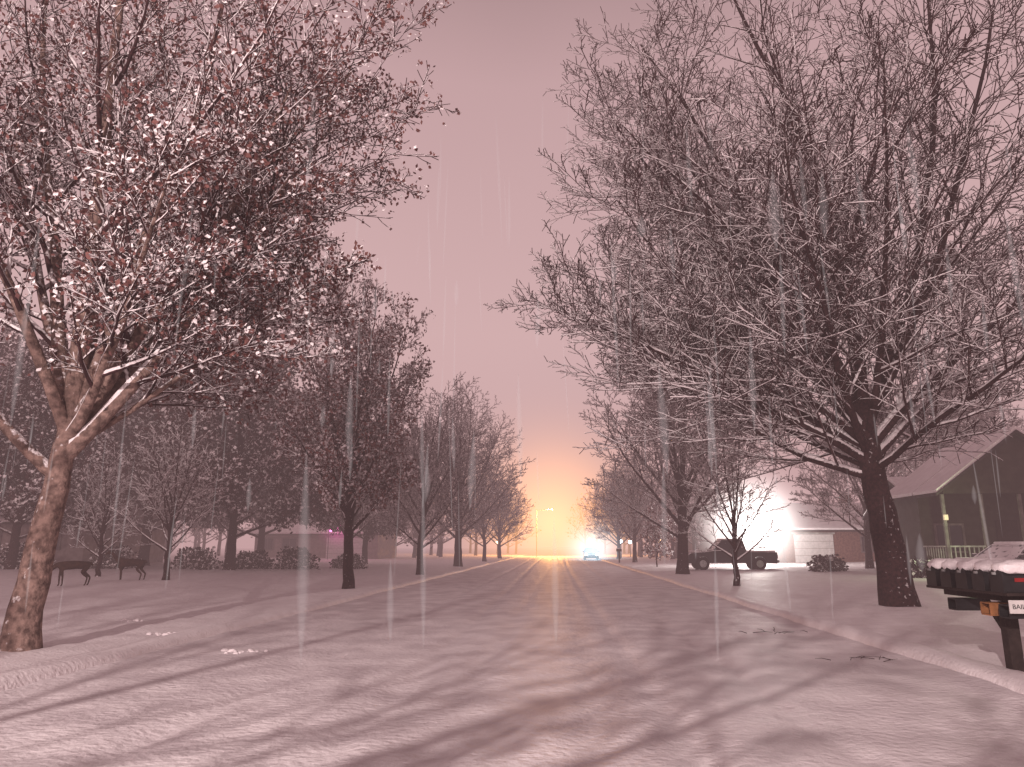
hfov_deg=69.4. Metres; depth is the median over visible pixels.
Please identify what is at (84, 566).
deer
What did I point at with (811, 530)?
roof
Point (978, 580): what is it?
mailbox door
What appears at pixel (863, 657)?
fallen branches
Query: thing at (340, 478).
maple tree
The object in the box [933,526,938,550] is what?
window jamb
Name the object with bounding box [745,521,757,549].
flood light
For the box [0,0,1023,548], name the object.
sky
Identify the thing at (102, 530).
bare tree
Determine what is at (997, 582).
mailbox door
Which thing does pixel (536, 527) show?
street lamp
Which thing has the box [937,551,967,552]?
window sill
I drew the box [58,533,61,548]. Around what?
window jamb
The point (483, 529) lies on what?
bare tree
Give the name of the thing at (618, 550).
mailbox
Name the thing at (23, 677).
kerb
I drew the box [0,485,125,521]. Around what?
roof snow
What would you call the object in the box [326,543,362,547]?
garage panel
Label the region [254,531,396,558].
walls
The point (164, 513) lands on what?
roof
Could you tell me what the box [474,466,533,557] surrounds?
bare tree
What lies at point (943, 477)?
porch roof snow
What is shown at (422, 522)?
bare tree
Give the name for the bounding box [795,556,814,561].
garage panel
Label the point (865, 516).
wing roof
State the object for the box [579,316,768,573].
bare tree
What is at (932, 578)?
mailbox door
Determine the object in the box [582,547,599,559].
parked car
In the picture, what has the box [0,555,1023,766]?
road
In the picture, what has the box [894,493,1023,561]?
walls
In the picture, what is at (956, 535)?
window glass
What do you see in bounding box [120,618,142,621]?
snow clump
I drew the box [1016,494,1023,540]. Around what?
porch post
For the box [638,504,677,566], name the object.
young maple tree
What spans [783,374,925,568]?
bare tree
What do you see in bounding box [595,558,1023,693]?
kerb
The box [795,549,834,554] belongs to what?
garage panel
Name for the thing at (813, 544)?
garage panel
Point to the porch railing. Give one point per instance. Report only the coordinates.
(929, 547)
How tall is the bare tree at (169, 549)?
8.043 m
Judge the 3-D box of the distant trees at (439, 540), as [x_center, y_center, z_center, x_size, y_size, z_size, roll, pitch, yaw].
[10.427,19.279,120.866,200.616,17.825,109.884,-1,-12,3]
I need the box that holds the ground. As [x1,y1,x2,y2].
[0,548,1023,672]
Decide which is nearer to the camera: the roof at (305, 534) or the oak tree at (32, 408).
the oak tree at (32, 408)
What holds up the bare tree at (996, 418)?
on the ground
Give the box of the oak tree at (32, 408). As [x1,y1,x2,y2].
[0,327,132,569]
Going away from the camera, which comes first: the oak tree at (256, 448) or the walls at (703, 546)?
the oak tree at (256, 448)
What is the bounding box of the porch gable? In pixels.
[941,435,1023,493]
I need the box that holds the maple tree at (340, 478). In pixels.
[257,234,435,588]
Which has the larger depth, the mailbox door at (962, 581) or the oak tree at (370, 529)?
the oak tree at (370, 529)
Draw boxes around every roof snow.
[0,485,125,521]
[251,511,378,533]
[689,514,748,534]
[760,503,863,529]
[863,477,905,515]
[890,434,984,497]
[913,426,1015,495]
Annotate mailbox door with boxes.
[926,566,938,585]
[940,567,953,587]
[955,567,969,588]
[971,568,986,590]
[989,569,1005,592]
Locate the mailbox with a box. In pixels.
[616,548,621,562]
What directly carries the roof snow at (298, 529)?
on the roof at (305, 534)
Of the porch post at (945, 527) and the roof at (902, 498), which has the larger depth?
the roof at (902, 498)
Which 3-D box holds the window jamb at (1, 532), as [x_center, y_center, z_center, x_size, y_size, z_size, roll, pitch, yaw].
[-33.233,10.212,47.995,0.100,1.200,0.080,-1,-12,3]
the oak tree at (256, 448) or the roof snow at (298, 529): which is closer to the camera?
the oak tree at (256, 448)
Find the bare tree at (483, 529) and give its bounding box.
[449,457,526,561]
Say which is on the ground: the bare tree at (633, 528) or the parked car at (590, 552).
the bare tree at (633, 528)
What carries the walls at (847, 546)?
on the ground
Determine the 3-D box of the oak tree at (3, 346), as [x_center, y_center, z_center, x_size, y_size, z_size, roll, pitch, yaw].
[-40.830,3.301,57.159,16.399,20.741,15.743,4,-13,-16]
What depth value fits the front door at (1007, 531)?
35.55 m
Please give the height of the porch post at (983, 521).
3.200 m
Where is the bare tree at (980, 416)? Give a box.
[895,358,1023,476]
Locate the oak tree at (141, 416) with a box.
[14,307,259,565]
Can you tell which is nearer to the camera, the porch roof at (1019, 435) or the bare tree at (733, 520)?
the bare tree at (733, 520)
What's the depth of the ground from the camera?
22.20 m
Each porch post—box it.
[939,494,951,558]
[978,494,988,548]
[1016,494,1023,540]
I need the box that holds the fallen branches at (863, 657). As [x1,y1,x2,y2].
[815,656,893,661]
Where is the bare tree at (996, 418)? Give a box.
[886,361,1023,475]
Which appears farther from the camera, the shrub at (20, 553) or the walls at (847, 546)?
the walls at (847, 546)
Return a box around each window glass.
[861,537,873,550]
[936,526,963,550]
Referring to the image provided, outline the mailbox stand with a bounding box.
[926,558,1023,671]
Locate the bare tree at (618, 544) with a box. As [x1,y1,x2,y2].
[577,464,659,558]
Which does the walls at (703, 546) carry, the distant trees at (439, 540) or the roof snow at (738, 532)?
the roof snow at (738, 532)
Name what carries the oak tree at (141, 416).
on the ground
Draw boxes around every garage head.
[325,536,357,537]
[792,532,834,533]
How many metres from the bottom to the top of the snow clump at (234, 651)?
0.074 m
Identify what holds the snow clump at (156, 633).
on the ground
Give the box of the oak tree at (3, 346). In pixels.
[0,299,26,406]
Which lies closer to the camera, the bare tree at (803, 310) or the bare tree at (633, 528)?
the bare tree at (803, 310)
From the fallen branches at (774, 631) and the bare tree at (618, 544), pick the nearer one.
the fallen branches at (774, 631)
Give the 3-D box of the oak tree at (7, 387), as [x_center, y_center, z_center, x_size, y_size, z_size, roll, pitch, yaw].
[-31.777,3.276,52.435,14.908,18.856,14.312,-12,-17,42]
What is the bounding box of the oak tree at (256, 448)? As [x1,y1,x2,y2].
[110,290,341,569]
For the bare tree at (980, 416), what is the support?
on the ground
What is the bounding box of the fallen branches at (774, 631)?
[741,627,806,633]
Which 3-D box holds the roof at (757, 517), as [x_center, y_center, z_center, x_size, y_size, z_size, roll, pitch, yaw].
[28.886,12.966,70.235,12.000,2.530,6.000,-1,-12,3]
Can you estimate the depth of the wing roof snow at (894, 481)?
42.11 m
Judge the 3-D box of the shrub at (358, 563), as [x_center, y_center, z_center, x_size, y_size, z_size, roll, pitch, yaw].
[-10.898,11.948,49.328,2.659,1.269,1.947,-1,-12,3]
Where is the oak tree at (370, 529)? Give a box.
[311,388,427,563]
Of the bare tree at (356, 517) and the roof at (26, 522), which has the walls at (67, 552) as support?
the roof at (26, 522)
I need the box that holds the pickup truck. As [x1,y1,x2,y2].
[688,538,778,569]
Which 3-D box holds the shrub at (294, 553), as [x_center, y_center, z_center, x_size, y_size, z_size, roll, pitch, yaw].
[-13.644,11.036,46.672,3.121,1.842,2.246,3,-13,-14]
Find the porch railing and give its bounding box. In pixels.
[923,546,985,558]
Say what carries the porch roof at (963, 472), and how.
attached to the roof
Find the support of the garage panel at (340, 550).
attached to the walls at (379, 547)
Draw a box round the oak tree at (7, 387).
[0,318,145,518]
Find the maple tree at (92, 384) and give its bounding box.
[0,0,460,651]
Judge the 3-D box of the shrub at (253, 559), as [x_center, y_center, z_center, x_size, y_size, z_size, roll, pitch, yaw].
[-16.223,10.991,45.757,3.001,1.418,2.212,-1,-12,3]
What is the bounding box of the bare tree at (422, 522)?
[356,371,491,574]
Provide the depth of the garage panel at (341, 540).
82.41 m
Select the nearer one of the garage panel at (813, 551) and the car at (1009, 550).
the car at (1009, 550)
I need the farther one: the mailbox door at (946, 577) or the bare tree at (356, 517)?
the bare tree at (356, 517)
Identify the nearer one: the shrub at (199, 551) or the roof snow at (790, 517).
the shrub at (199, 551)
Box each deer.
[52,561,93,585]
[105,550,146,579]
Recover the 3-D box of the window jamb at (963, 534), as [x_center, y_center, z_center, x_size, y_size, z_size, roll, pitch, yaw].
[21.800,7.458,35.634,0.100,1.200,0.080,-1,-12,3]
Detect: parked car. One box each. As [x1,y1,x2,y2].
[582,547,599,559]
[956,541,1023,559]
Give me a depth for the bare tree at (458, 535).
59.01 m
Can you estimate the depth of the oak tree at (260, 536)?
59.61 m
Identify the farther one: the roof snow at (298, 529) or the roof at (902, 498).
the roof snow at (298, 529)
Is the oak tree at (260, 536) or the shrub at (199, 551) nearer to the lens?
the shrub at (199, 551)
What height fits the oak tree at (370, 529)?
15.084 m
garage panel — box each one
[326,538,362,542]
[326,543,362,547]
[326,548,361,552]
[326,554,361,558]
[793,534,832,540]
[794,541,833,547]
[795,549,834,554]
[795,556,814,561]
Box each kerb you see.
[0,554,525,690]
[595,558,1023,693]
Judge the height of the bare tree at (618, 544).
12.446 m
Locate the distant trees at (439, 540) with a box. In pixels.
[156,417,929,558]
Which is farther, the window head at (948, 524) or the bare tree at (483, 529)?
the bare tree at (483, 529)
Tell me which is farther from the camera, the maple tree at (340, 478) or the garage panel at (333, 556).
the garage panel at (333, 556)
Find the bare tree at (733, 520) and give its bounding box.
[677,417,790,585]
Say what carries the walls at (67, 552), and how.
on the ground
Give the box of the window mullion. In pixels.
[948,526,951,549]
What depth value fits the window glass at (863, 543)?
61.37 m
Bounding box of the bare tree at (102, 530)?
[60,432,150,576]
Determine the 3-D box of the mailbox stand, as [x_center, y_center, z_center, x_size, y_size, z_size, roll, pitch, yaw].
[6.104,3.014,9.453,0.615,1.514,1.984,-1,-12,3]
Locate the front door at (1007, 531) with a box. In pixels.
[995,520,1019,541]
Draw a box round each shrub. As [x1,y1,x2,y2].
[0,541,55,568]
[87,543,138,568]
[170,546,223,569]
[235,549,273,568]
[271,544,320,569]
[329,553,367,568]
[806,554,848,571]
[909,554,933,577]
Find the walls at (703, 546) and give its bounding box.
[688,530,751,552]
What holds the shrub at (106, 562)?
on the ground
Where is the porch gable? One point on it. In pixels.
(990, 473)
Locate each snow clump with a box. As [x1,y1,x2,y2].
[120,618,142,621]
[146,632,175,635]
[220,648,267,653]
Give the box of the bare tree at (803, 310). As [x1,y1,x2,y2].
[483,0,1023,606]
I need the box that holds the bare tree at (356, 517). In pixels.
[295,386,408,537]
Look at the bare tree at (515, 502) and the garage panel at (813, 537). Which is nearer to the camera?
the garage panel at (813, 537)
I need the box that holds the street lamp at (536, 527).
[536,508,553,556]
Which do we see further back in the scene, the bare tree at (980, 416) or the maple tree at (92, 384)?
the bare tree at (980, 416)
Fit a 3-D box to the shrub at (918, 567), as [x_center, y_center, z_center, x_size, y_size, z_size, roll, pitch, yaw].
[18.523,8.279,33.112,1.775,1.256,1.446,-1,-12,3]
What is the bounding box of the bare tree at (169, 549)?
[107,396,229,579]
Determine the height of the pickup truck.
1.980 m
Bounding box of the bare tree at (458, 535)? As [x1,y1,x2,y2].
[398,375,535,566]
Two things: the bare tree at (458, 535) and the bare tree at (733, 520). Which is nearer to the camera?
the bare tree at (733, 520)
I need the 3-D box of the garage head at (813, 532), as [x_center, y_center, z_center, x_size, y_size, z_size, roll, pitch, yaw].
[25.173,12.530,61.801,3.500,0.140,0.100,-1,-12,3]
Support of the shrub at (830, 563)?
on the ground
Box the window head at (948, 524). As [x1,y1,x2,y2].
[933,523,963,525]
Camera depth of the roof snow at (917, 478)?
37.44 m
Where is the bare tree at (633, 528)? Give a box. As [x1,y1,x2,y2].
[590,444,677,561]
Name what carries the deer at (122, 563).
on the ground
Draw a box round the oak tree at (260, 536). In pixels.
[178,375,327,562]
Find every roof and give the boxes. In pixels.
[2,496,123,523]
[142,484,175,527]
[257,534,380,534]
[746,506,762,533]
[759,505,863,531]
[862,481,894,519]
[893,495,912,500]
[911,430,1016,498]
[1014,429,1023,441]
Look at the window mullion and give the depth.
35.67 m
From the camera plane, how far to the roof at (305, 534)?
82.38 m
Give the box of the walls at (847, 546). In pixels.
[751,511,874,562]
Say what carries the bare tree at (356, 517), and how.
on the ground
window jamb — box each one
[0,531,2,547]
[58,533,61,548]
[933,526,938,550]
[961,525,966,550]
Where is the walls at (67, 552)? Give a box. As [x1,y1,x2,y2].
[0,491,165,565]

